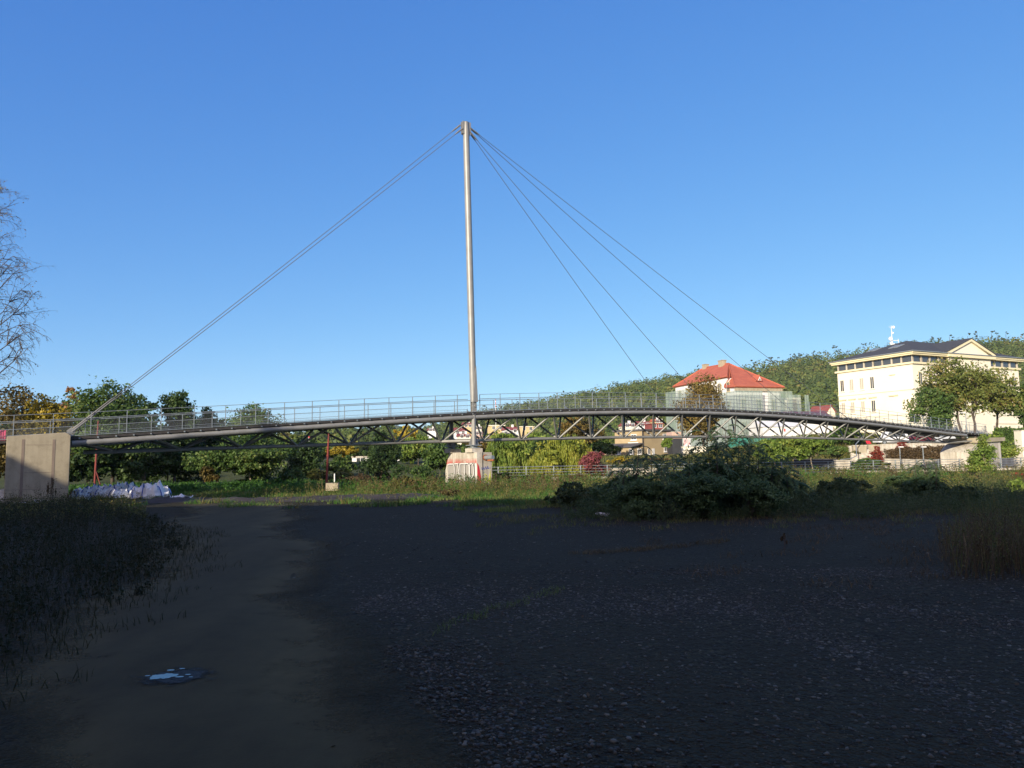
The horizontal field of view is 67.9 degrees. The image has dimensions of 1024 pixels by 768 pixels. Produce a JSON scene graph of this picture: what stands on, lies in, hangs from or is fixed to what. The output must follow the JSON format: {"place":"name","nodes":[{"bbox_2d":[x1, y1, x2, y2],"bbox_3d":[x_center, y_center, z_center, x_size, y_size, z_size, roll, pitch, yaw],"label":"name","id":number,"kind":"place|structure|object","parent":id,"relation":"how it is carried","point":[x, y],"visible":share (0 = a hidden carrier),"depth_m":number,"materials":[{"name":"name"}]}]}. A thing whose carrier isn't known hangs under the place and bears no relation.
{"place":"outdoors","nodes":[
{"label":"outdoors","id":0,"kind":"place"},
{"bbox_2d":[0,501,451,767],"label":"dirt track","id":1,"kind":"structure","parent":0,"point":[237,628],"depth_m":5.90,"materials":[{"name":"soil"}]},
{"bbox_2d":[139,667,214,685],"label":"puddle","id":2,"kind":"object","parent":1,"relation":"on","point":[192,672],"depth_m":5.74,"materials":[{"name":"blue liquid"}]},
{"bbox_2d":[46,481,593,511],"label":"rough grass","id":3,"kind":"structure","parent":0,"point":[479,494],"depth_m":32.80,"materials":[{"name":"green plant"}]},
{"bbox_2d":[282,420,663,461],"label":"hill","id":4,"kind":"structure","parent":0,"point":[330,459],"depth_m":244.23,"materials":[{"name":"plant"}]},
{"bbox_2d":[275,336,1023,456],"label":"hillside wood","id":5,"kind":"object","parent":4,"relation":"on","point":[819,378],"visible":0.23,"depth_m":440.05,"materials":[{"name":"green plant"}]},
{"bbox_2d":[0,434,1023,767],"bbox_3d":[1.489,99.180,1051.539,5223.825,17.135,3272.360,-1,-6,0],"label":"ground","id":6,"kind":"structure","parent":0,"point":[328,594],"depth_m":7.22,"materials":[{"name":"grey gravel"}]},
{"bbox_2d":[0,383,45,478],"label":"maple tree","id":7,"kind":"object","parent":6,"relation":"on","point":[15,403],"visible":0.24,"depth_m":59.60,"materials":[{"name":"orange plant"}]},
{"bbox_2d":[0,179,52,402],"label":"birch tree","id":8,"kind":"object","parent":6,"relation":"on","point":[17,358],"visible":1,"depth_m":45.65,"materials":[{"name":"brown plant"}]},
{"bbox_2d":[4,432,70,503],"bbox_3d":[-22.580,4.254,36.078,2.476,3.774,3.909,3,-7,-33],"label":"bridge abutment","id":9,"kind":"object","parent":6,"relation":"on","point":[42,460],"visible":0.66,"depth_m":34.48,"materials":[{"name":"beige concrete"}]},
{"bbox_2d":[5,393,77,470],"bbox_3d":[-29.381,3.788,48.063,3.734,6.312,3.984,-1,-6,0],"label":"maple tree","id":10,"kind":"object","parent":6,"relation":"on","point":[45,414],"visible":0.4,"depth_m":47.47,"materials":[{"name":"yellow plant"}]},
{"bbox_2d":[0,492,147,523],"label":"tall weeds","id":11,"kind":"object","parent":6,"relation":"on","point":[121,502],"visible":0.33,"depth_m":26.24,"materials":[{"name":"green plant"}]},
{"bbox_2d":[69,446,113,484],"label":"dark shrub","id":12,"kind":"object","parent":6,"relation":"on","point":[83,467],"visible":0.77,"depth_m":53.37,"materials":[{"name":"green plant"}]},
{"bbox_2d":[0,482,188,654],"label":"tall weeds","id":13,"kind":"object","parent":6,"relation":"on","point":[48,538],"visible":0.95,"depth_m":13.97,"materials":[{"name":"green plant"}]},
{"bbox_2d":[53,375,156,484],"bbox_3d":[-30.071,3.588,56.937,6.837,8.456,7.375,-1,-6,0],"label":"broadleaf tree","id":14,"kind":"object","parent":6,"relation":"on","point":[96,400],"visible":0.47,"depth_m":56.01,"materials":[{"name":"green plant"}]},
{"bbox_2d":[0,524,241,708],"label":"rough grass","id":15,"kind":"structure","parent":6,"relation":"on","point":[95,605],"depth_m":9.86,"materials":[{"name":"green plant"}]},
{"bbox_2d":[110,445,153,483],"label":"dark shrub","id":16,"kind":"object","parent":6,"relation":"on","point":[128,474],"visible":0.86,"depth_m":54.94,"materials":[{"name":"green plant"}]},
{"bbox_2d":[134,394,166,482],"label":"broadleaf tree","id":17,"kind":"object","parent":6,"relation":"on","point":[153,405],"visible":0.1,"depth_m":65.40,"materials":[{"name":"green plant"}]},
{"bbox_2d":[140,480,164,498],"bbox_3d":[-17.530,5.198,37.045,1.108,0.907,1.171,-8,7,-19],"label":"bulk sack","id":18,"kind":"object","parent":6,"relation":"on","point":[157,488],"visible":0.89,"depth_m":36.65,"materials":[{"name":"white plastic"}]},
{"bbox_2d":[134,441,198,483],"bbox_3d":[-25.613,5.887,56.229,4.386,3.617,3.280,-1,-6,0],"label":"dark shrub","id":19,"kind":"object","parent":6,"relation":"on","point":[166,463],"visible":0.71,"depth_m":55.67,"materials":[{"name":"green plant"}]},
{"bbox_2d":[155,389,206,483],"bbox_3d":[-26.695,4.335,61.123,4.002,7.878,4.295,-1,-6,0],"label":"broadleaf tree","id":20,"kind":"object","parent":6,"relation":"on","point":[172,402],"visible":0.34,"depth_m":60.58,"materials":[{"name":"green plant"}]},
{"bbox_2d":[3,477,391,493],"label":"riverside weeds","id":21,"kind":"object","parent":6,"relation":"on","point":[199,486],"visible":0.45,"depth_m":45.27,"materials":[{"name":"green plant"}]},
{"bbox_2d":[186,407,224,484],"bbox_3d":[-25.868,5.295,63.821,4.348,6.873,3.549,2,-6,-23],"label":"broadleaf tree","id":22,"kind":"object","parent":6,"relation":"on","point":[207,422],"visible":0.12,"depth_m":63.82,"materials":[{"name":"green plant"}]},
{"bbox_2d":[181,434,298,483],"bbox_3d":[-19.456,5.660,55.973,7.887,4.178,6.705,-2,-6,15],"label":"shrub","id":23,"kind":"object","parent":6,"relation":"on","point":[255,462],"visible":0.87,"depth_m":54.20,"materials":[{"name":"green plant"}]},
{"bbox_2d":[221,402,288,475],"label":"broadleaf tree","id":24,"kind":"object","parent":6,"relation":"on","point":[259,419],"visible":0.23,"depth_m":81.32,"materials":[{"name":"green plant"}]},
{"bbox_2d":[128,493,443,503],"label":"soil berm","id":25,"kind":"structure","parent":6,"relation":"on","point":[183,499],"depth_m":33.47,"materials":[{"name":"brown soil"}]},
{"bbox_2d":[276,467,308,481],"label":"dark shrub","id":26,"kind":"object","parent":6,"relation":"on","point":[285,474],"visible":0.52,"depth_m":61.22,"materials":[{"name":"green plant"}]},
{"bbox_2d":[285,436,325,476],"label":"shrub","id":27,"kind":"object","parent":6,"relation":"on","point":[305,459],"visible":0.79,"depth_m":70.70,"materials":[{"name":"green plant"}]},
{"bbox_2d":[321,455,357,472],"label":"broadleaf tree","id":28,"kind":"object","parent":6,"relation":"on","point":[337,463],"visible":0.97,"depth_m":83.22,"materials":[{"name":"green plant"}]},
{"bbox_2d":[325,446,359,457],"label":"autumn tree","id":29,"kind":"object","parent":6,"relation":"on","point":[342,450],"visible":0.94,"depth_m":102.95,"materials":[{"name":"yellow plant"}]},
{"bbox_2d":[356,431,402,474],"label":"broadleaf tree","id":30,"kind":"object","parent":6,"relation":"on","point":[380,458],"visible":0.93,"depth_m":76.68,"materials":[{"name":"green plant"}]},
{"bbox_2d":[398,434,437,464],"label":"broadleaf tree","id":31,"kind":"object","parent":6,"relation":"on","point":[410,453],"visible":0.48,"depth_m":94.80,"materials":[{"name":"green plant"}]},
{"bbox_2d":[252,475,610,503],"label":"riverside weeds","id":32,"kind":"object","parent":6,"relation":"on","point":[426,488],"visible":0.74,"depth_m":34.97,"materials":[{"name":"green plant"}]},
{"bbox_2d":[418,443,448,475],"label":"willow tree","id":33,"kind":"object","parent":6,"relation":"on","point":[434,456],"visible":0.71,"depth_m":72.83,"materials":[{"name":"green plant"}]},
{"bbox_2d":[444,448,494,483],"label":"bridge pier","id":34,"kind":"structure","parent":6,"relation":"on","point":[476,462],"depth_m":47.58,"materials":[{"name":"concrete"}]},
{"bbox_2d":[0,121,988,453],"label":"footbridge","id":35,"kind":"object","parent":34,"relation":"on","point":[474,415],"visible":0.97,"depth_m":48.88,"materials":[{"name":"paint"}]},
{"bbox_2d":[432,586,564,635],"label":"rough grass","id":36,"kind":"structure","parent":6,"relation":"on","point":[496,605],"depth_m":8.51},
{"bbox_2d":[483,430,533,476],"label":"willow tree","id":37,"kind":"object","parent":6,"relation":"on","point":[512,456],"visible":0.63,"depth_m":81.58,"materials":[{"name":"green plant"}]},
{"bbox_2d":[25,516,1023,758],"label":"fallen leaves","id":38,"kind":"object","parent":6,"relation":"on","point":[587,694],"visible":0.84,"depth_m":7.86,"materials":[{"name":"brown plant"}]},
{"bbox_2d":[524,450,563,476],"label":"shrub","id":39,"kind":"object","parent":6,"relation":"on","point":[544,458],"visible":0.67,"depth_m":75.35,"materials":[{"name":"yellow plant"}]},
{"bbox_2d":[535,433,591,475],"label":"willow tree","id":40,"kind":"object","parent":6,"relation":"on","point":[569,453],"visible":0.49,"depth_m":76.76,"materials":[{"name":"green plant"}]},
{"bbox_2d":[544,481,593,505],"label":"shade bush","id":41,"kind":"object","parent":6,"relation":"on","point":[568,494],"visible":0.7,"depth_m":26.29,"materials":[{"name":"green plant"}]},
{"bbox_2d":[557,417,604,444],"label":"broadleaf tree","id":42,"kind":"object","parent":6,"relation":"on","point":[582,424],"visible":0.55,"depth_m":110.41,"materials":[{"name":"green plant"}]},
{"bbox_2d":[578,451,611,476],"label":"pink shrub","id":43,"kind":"object","parent":6,"relation":"on","point":[590,459],"visible":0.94,"depth_m":72.99,"materials":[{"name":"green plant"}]},
{"bbox_2d":[588,435,621,454],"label":"broadleaf tree","id":44,"kind":"object","parent":6,"relation":"on","point":[604,446],"visible":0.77,"depth_m":123.23,"materials":[{"name":"green plant"}]},
{"bbox_2d":[589,474,640,512],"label":"shade bush","id":45,"kind":"object","parent":6,"relation":"on","point":[598,492],"visible":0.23,"depth_m":23.05,"materials":[{"name":"green plant"}]},
{"bbox_2d":[599,459,638,500],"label":"sumac shrub","id":46,"kind":"object","parent":6,"relation":"on","point":[620,474],"visible":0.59,"depth_m":22.68,"materials":[{"name":"green plant"}]},
{"bbox_2d":[600,479,666,518],"bbox_3d":[3.348,3.261,21.101,1.610,1.256,1.870,5,-8,-44],"label":"shade bush","id":47,"kind":"object","parent":6,"relation":"on","point":[641,494],"visible":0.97,"depth_m":20.71,"materials":[{"name":"green plant"}]},
{"bbox_2d":[604,429,672,456],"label":"beige house","id":48,"kind":"structure","parent":6,"relation":"on","point":[652,444],"depth_m":128.96,"materials":[{"name":"grey paint"}]},
{"bbox_2d":[619,446,661,495],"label":"sumac shrub","id":49,"kind":"object","parent":6,"relation":"on","point":[635,470],"visible":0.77,"depth_m":21.86,"materials":[{"name":"green plant"}]},
{"bbox_2d":[645,466,681,515],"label":"sumac shrub","id":50,"kind":"object","parent":6,"relation":"on","point":[663,478],"visible":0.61,"depth_m":21.21,"materials":[{"name":"green plant"}]},
{"bbox_2d":[652,453,696,514],"bbox_3d":[4.693,2.959,22.322,1.489,1.837,1.338,2,-6,-23],"label":"sumac shrub","id":51,"kind":"object","parent":6,"relation":"on","point":[678,461],"visible":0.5,"depth_m":22.24,"materials":[{"name":"green plant"}]},
{"bbox_2d":[333,461,1023,495],"bbox_3d":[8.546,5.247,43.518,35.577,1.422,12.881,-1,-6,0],"label":"riverside weeds","id":52,"kind":"object","parent":6,"relation":"on","point":[485,478],"visible":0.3,"depth_m":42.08,"materials":[{"name":"green plant"}]},
{"bbox_2d":[672,449,712,479],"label":"sumac shrub","id":53,"kind":"object","parent":6,"relation":"on","point":[689,461],"visible":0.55,"depth_m":22.66,"materials":[{"name":"green plant"}]},
{"bbox_2d":[659,471,734,517],"bbox_3d":[5.003,3.084,20.807,2.049,1.427,1.792,-1,-6,0],"label":"shade bush","id":54,"kind":"object","parent":6,"relation":"on","point":[700,491],"visible":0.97,"depth_m":20.39,"materials":[{"name":"green plant"}]},
{"bbox_2d":[670,373,728,445],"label":"chestnut tree","id":55,"kind":"object","parent":6,"relation":"on","point":[707,390],"visible":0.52,"depth_m":119.39,"materials":[{"name":"green plant"}]},
{"bbox_2d":[682,430,729,474],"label":"sumac shrub","id":56,"kind":"object","parent":6,"relation":"on","point":[696,463],"visible":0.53,"depth_m":23.26,"materials":[{"name":"green plant"}]},
{"bbox_2d":[667,460,763,502],"bbox_3d":[6.276,3.213,23.884,2.790,1.697,3.258,-1,-6,0],"label":"shade bush","id":57,"kind":"object","parent":6,"relation":"on","point":[741,472],"visible":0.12,"depth_m":22.90,"materials":[{"name":"green plant"}]},
{"bbox_2d":[698,442,742,481],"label":"sumac shrub","id":58,"kind":"object","parent":6,"relation":"on","point":[717,457],"visible":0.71,"depth_m":22.30,"materials":[{"name":"green plant"}]},
{"bbox_2d":[703,424,753,478],"bbox_3d":[6.796,2.606,23.861,1.911,2.683,1.879,-1,-6,0],"label":"sumac shrub","id":59,"kind":"object","parent":6,"relation":"on","point":[729,441],"visible":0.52,"depth_m":23.76,"materials":[{"name":"green plant"}]},
{"bbox_2d":[665,360,808,446],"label":"scaffolded building","id":60,"kind":"structure","parent":6,"relation":"on","point":[734,381],"depth_m":153.16,"materials":[{"name":"white paint"}]},
{"bbox_2d":[721,436,761,483],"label":"sumac shrub","id":61,"kind":"object","parent":6,"relation":"on","point":[740,461],"visible":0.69,"depth_m":23.22,"materials":[{"name":"green plant"}]},
{"bbox_2d":[717,475,791,515],"bbox_3d":[6.568,3.153,21.185,2.069,1.247,2.126,-1,-6,0],"label":"shade bush","id":62,"kind":"object","parent":6,"relation":"on","point":[761,491],"visible":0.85,"depth_m":20.80,"materials":[{"name":"green plant"}]},
{"bbox_2d":[740,444,784,491],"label":"sumac shrub","id":63,"kind":"object","parent":6,"relation":"on","point":[762,452],"visible":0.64,"depth_m":23.19,"materials":[{"name":"green plant"}]},
{"bbox_2d":[505,459,1023,481],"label":"bank weeds","id":64,"kind":"object","parent":6,"relation":"on","point":[822,469],"visible":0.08,"depth_m":78.67,"materials":[{"name":"green plant"}]},
{"bbox_2d":[752,435,791,464],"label":"round tree","id":65,"kind":"object","parent":6,"relation":"on","point":[773,445],"visible":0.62,"depth_m":95.15,"materials":[{"name":"green plant"}]},
{"bbox_2d":[753,455,794,495],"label":"sumac shrub","id":66,"kind":"object","parent":6,"relation":"on","point":[768,473],"visible":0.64,"depth_m":23.18,"materials":[{"name":"green plant"}]},
{"bbox_2d":[748,421,803,435],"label":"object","id":67,"kind":"object","parent":6,"relation":"on","point":[763,428],"visible":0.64,"depth_m":124.60,"materials":[{"name":"paint"}]},
{"bbox_2d":[551,468,1020,478],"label":"quay wall","id":68,"kind":"structure","parent":6,"relation":"on","point":[883,471],"depth_m":80.92,"materials":[{"name":"concrete"}]},
{"bbox_2d":[492,458,1023,475],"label":"promenade railing","id":69,"kind":"object","parent":68,"relation":"on","point":[850,463],"visible":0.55,"depth_m":77.91,"materials":[{"name":"metal"}]},
{"bbox_2d":[556,486,1023,522],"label":"shaded weeds","id":70,"kind":"object","parent":6,"relation":"on","point":[884,507],"visible":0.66,"depth_m":20.75,"materials":[{"name":"green plant"}]},
{"bbox_2d":[766,465,815,505],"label":"sumac shrub","id":71,"kind":"object","parent":6,"relation":"on","point":[795,489],"visible":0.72,"depth_m":23.07,"materials":[{"name":"green plant"}]},
{"bbox_2d":[570,464,1023,513],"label":"shaded weeds","id":72,"kind":"object","parent":6,"relation":"on","point":[891,494],"visible":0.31,"depth_m":24.51,"materials":[{"name":"green plant"}]},
{"bbox_2d":[778,434,833,470],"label":"round tree","id":73,"kind":"object","parent":6,"relation":"on","point":[800,449],"visible":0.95,"depth_m":88.44,"materials":[{"name":"green plant"}]},
{"bbox_2d":[783,411,832,433],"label":"building","id":74,"kind":"structure","parent":6,"relation":"on","point":[812,427],"depth_m":140.83,"materials":[{"name":"white paint"}]},
{"bbox_2d":[793,459,836,469],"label":"board fence","id":75,"kind":"object","parent":6,"relation":"on","point":[807,461],"visible":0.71,"depth_m":93.44,"materials":[{"name":"wood"}]},
{"bbox_2d":[809,476,872,499],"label":"shade bush","id":76,"kind":"object","parent":6,"relation":"on","point":[835,486],"visible":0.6,"depth_m":25.39,"materials":[{"name":"green plant"}]},
{"bbox_2d":[828,426,865,446],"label":"broadleaf tree","id":77,"kind":"object","parent":6,"relation":"on","point":[852,430],"visible":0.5,"depth_m":107.01,"materials":[{"name":"green plant"}]},
{"bbox_2d":[874,459,940,469],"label":"retaining wall","id":78,"kind":"structure","parent":6,"relation":"on","point":[907,460],"depth_m":92.92,"materials":[{"name":"concrete"}]},
{"bbox_2d":[883,445,944,458],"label":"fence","id":79,"kind":"object","parent":6,"relation":"on","point":[915,453],"visible":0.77,"depth_m":96.63,"materials":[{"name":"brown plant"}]},
{"bbox_2d":[883,472,945,499],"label":"shade bush","id":80,"kind":"object","parent":6,"relation":"on","point":[921,482],"visible":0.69,"depth_m":26.55,"materials":[{"name":"green plant"}]},
{"bbox_2d":[828,338,1023,434],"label":"cream building","id":81,"kind":"structure","parent":6,"relation":"on","point":[880,379],"depth_m":144.55,"materials":[{"name":"beige paint"}]},
{"bbox_2d":[903,385,958,429],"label":"locust tree","id":82,"kind":"object","parent":6,"relation":"on","point":[941,405],"visible":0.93,"depth_m":109.16,"materials":[{"name":"green plant"}]},
{"bbox_2d":[919,485,978,502],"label":"shade bush","id":83,"kind":"object","parent":6,"relation":"on","point":[956,487],"visible":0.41,"depth_m":24.55,"materials":[{"name":"green plant"}]},
{"bbox_2d":[902,355,1000,437],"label":"locust tree","id":84,"kind":"object","parent":6,"relation":"on","point":[951,385],"visible":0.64,"depth_m":112.47,"materials":[{"name":"green plant"}]},
{"bbox_2d":[917,476,1023,580],"bbox_3d":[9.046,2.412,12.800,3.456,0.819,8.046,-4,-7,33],"label":"dry weeds","id":85,"kind":"object","parent":6,"relation":"on","point":[982,551],"visible":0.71,"depth_m":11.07,"materials":[{"name":"brown plant"}]},
{"bbox_2d":[940,437,1004,468],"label":"bridge abutment","id":86,"kind":"object","parent":6,"relation":"on","point":[955,451],"visible":0.52,"depth_m":83.32,"materials":[{"name":"concrete"}]},
{"bbox_2d":[951,360,1006,437],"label":"locust tree","id":87,"kind":"object","parent":6,"relation":"on","point":[985,380],"visible":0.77,"depth_m":112.52,"materials":[{"name":"green plant"}]},
{"bbox_2d":[964,433,998,476],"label":"tall shrub","id":88,"kind":"object","parent":6,"relation":"on","point":[977,459],"visible":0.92,"depth_m":75.38,"materials":[{"name":"green plant"}]},
{"bbox_2d":[967,367,1023,426],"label":"locust tree","id":89,"kind":"object","parent":6,"relation":"on","point":[1004,403],"visible":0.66,"depth_m":113.07,"materials":[{"name":"green plant"}]},
{"bbox_2d":[988,427,1023,457],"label":"conical bush","id":90,"kind":"object","parent":6,"relation":"on","point":[1008,450],"visible":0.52,"depth_m":90.60,"materials":[{"name":"green plant"}]},
{"bbox_2d":[1010,373,1023,425],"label":"locust tree","id":91,"kind":"object","parent":6,"relation":"on","point":[1017,412],"visible":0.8,"depth_m":112.54,"materials":[{"name":"green plant"}]},
{"bbox_2d":[0,0,1023,435],"label":"sky","id":92,"kind":"structure","parent":0,"point":[817,175],"materials":[{"name":"blue"}]},
{"bbox_2d":[453,495,800,512],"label":"rough grass","id":93,"kind":"structure","parent":0,"point":[507,508],"depth_m":26.28,"materials":[{"name":"green plant"}]},
{"bbox_2d":[568,536,729,554],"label":"rough grass","id":94,"kind":"structure","parent":0,"point":[631,547],"depth_m":14.03,"materials":[{"name":"plant"}]},
{"bbox_2d":[600,445,854,471],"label":"slope grass","id":95,"kind":"structure","parent":0,"point":[615,456],"depth_m":104.52,"materials":[{"name":"green plant"}]},
{"bbox_2d":[476,507,1022,533],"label":"rough grass","id":96,"kind":"structure","parent":0,"point":[722,523],"depth_m":19.95,"materials":[{"name":"green plant"}]},
{"bbox_2d":[677,431,890,469],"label":"slope grass","id":97,"kind":"structure","parent":0,"point":[816,435],"depth_m":107.45,"materials":[{"name":"green plant"}]},
{"bbox_2d":[599,511,1022,589],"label":"rough grass","id":98,"kind":"structure","parent":0,"point":[892,524],"depth_m":14.26,"materials":[{"name":"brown plant"}]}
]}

